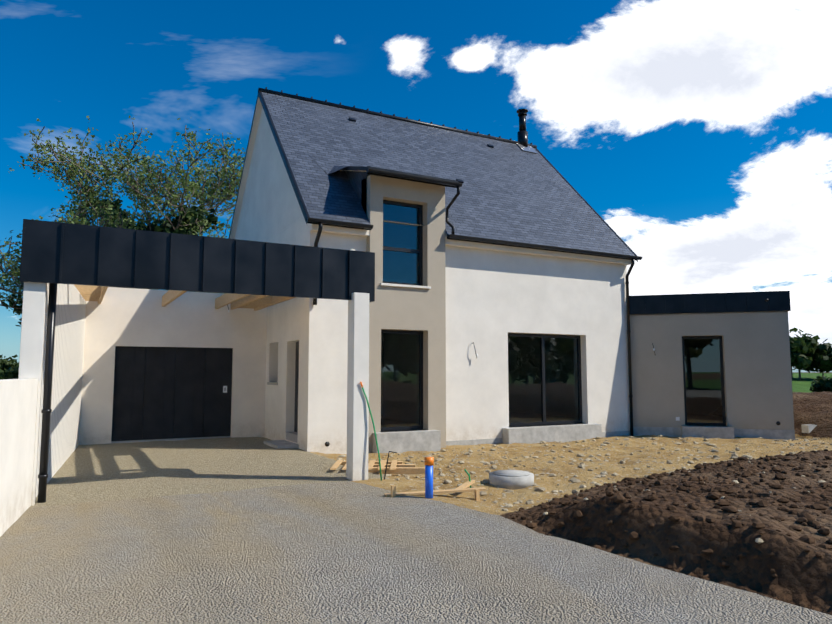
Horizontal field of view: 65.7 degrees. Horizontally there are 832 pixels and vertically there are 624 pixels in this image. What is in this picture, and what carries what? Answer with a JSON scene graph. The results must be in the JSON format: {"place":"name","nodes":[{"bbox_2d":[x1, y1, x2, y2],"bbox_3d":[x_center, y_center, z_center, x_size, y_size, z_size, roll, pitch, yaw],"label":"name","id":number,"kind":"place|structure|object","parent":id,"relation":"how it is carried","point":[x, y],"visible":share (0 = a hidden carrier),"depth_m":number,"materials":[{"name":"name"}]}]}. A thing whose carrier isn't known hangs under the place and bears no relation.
{"place":"outdoors","nodes":[
{"label":"outdoors","id":0,"kind":"place"},
{"bbox_2d":[0,372,831,623],"bbox_3d":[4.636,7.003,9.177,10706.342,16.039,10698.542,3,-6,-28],"label":"terrain","id":1,"kind":"structure","parent":0,"point":[242,530],"depth_m":5.66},
{"bbox_2d":[0,354,18,374],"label":"boundary tree","id":2,"kind":"object","parent":1,"relation":"on","point":[6,364],"visible":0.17,"depth_m":34.29,"materials":[{"name":"green plant"}]},
{"bbox_2d":[0,366,18,379],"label":"hedge","id":3,"kind":"object","parent":1,"relation":"on","point":[12,373],"depth_m":28.28,"materials":[{"name":"green plant"}]},
{"bbox_2d":[0,115,245,326],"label":"oak tree","id":4,"kind":"object","parent":1,"relation":"on","point":[191,220],"visible":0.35,"depth_m":24.18,"materials":[{"name":"green plant"}]},
{"bbox_2d":[79,287,266,444],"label":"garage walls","id":5,"kind":"structure","parent":1,"relation":"on","point":[187,365],"depth_m":14.76,"materials":[{"name":"white paint"}]},
{"bbox_2d":[0,219,374,536],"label":"carport","id":6,"kind":"object","parent":1,"relation":"on","point":[68,271],"visible":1,"depth_m":8.48,"materials":[{"name":"black metal"}]},
{"bbox_2d":[360,382,381,479],"bbox_3d":[-0.650,1.708,9.275,0.332,1.406,0.067,0,-5,-3],"label":"conduit","id":7,"kind":"object","parent":1,"relation":"on","point":[374,430],"visible":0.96,"depth_m":9.28,"materials":[{"name":"green plastic"}]},
{"bbox_2d":[330,460,424,473],"bbox_3d":[-0.560,2.502,10.359,1.546,0.112,1.024,0,-5,1],"label":"broken pallet","id":8,"kind":"object","parent":1,"relation":"on","point":[396,467],"visible":0.67,"depth_m":10.08,"materials":[{"name":"brown wood"}]},
{"bbox_2d":[384,451,471,487],"bbox_3d":[0.153,2.243,9.095,1.293,0.510,0.075,-2,-6,18],"label":"conduit coil","id":9,"kind":"object","parent":1,"relation":"on","point":[396,452],"visible":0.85,"depth_m":9.27,"materials":[{"name":"plastic"}]},
{"bbox_2d":[424,457,433,498],"bbox_3d":[0.162,2.095,7.949,0.113,0.590,0.116,3,-6,-28],"label":"pipe","id":10,"kind":"object","parent":1,"relation":"on","point":[428,462],"visible":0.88,"depth_m":7.92,"materials":[{"name":"blue plastic"}]},
{"bbox_2d":[234,107,630,453],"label":"house walls","id":11,"kind":"structure","parent":1,"relation":"on","point":[545,331],"depth_m":14.94,"materials":[{"name":"white paint"}]},
{"bbox_2d":[325,342,477,446],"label":"facade fittings","id":12,"kind":"object","parent":11,"relation":"attached to","point":[327,444],"visible":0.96,"depth_m":12.99,"materials":[{"name":"black"}]},
{"bbox_2d":[228,87,637,281],"bbox_3d":[-0.046,-3.999,18.899,9.200,5.644,8.640,3,-6,-28],"label":"roof slate","id":13,"kind":"object","parent":11,"relation":"on","point":[521,189],"visible":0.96,"depth_m":17.12,"materials":[{"name":"grey stone"}]},
{"bbox_2d":[306,168,641,435],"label":"gutters and downpipes","id":14,"kind":"object","parent":11,"relation":"attached to","point":[321,222],"visible":1,"depth_m":14.75,"materials":[{"name":"black metal"}]},
{"bbox_2d":[384,480,485,500],"bbox_3d":[0.399,2.341,8.269,1.589,0.331,0.702,5,-7,-40],"label":"batter board","id":15,"kind":"object","parent":1,"relation":"on","point":[460,488],"visible":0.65,"depth_m":8.15,"materials":[{"name":"brown wood"}]},
{"bbox_2d":[489,470,533,489],"bbox_3d":[1.412,2.477,9.528,0.660,0.200,0.660,3,-6,-28],"label":"ring","id":16,"kind":"object","parent":1,"relation":"on","point":[513,479],"visible":0.92,"depth_m":9.29,"materials":[{"name":"concrete"}]},
{"bbox_2d":[323,435,831,510],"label":"loose stones","id":17,"kind":"object","parent":1,"relation":"on","point":[583,466],"visible":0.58,"depth_m":12.06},
{"bbox_2d":[510,449,831,610],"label":"soil clods","id":18,"kind":"object","parent":1,"relation":"on","point":[805,518],"visible":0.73,"depth_m":6.42,"materials":[{"name":"brown soil"}]},
{"bbox_2d":[629,291,794,439],"bbox_3d":[8.221,1.679,18.948,3.900,3.880,5.500,-2,-6,16],"label":"house extension","id":19,"kind":"object","parent":1,"relation":"on","point":[697,360],"visible":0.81,"depth_m":16.65,"materials":[{"name":"white paint"}]},
{"bbox_2d":[801,424,816,432],"bbox_3d":[10.130,2.977,16.432,0.510,0.204,0.204,2,-6,-17],"label":"hollow block","id":20,"kind":"object","parent":1,"relation":"on","point":[808,428],"depth_m":16.32,"materials":[{"name":"concrete"}]},
{"bbox_2d":[789,327,831,379],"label":"trees","id":21,"kind":"object","parent":1,"relation":"on","point":[809,354],"visible":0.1,"depth_m":372.33,"materials":[{"name":"green plant"}]},
{"bbox_2d":[809,376,831,391],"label":"field hedge trees","id":22,"kind":"object","parent":1,"relation":"on","point":[822,384],"visible":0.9,"depth_m":248.88,"materials":[{"name":"green plant"}]},
{"bbox_2d":[0,0,831,371],"label":"sky","id":23,"kind":"structure","parent":0,"point":[699,131],"materials":[{"name":"blue"}]}
]}

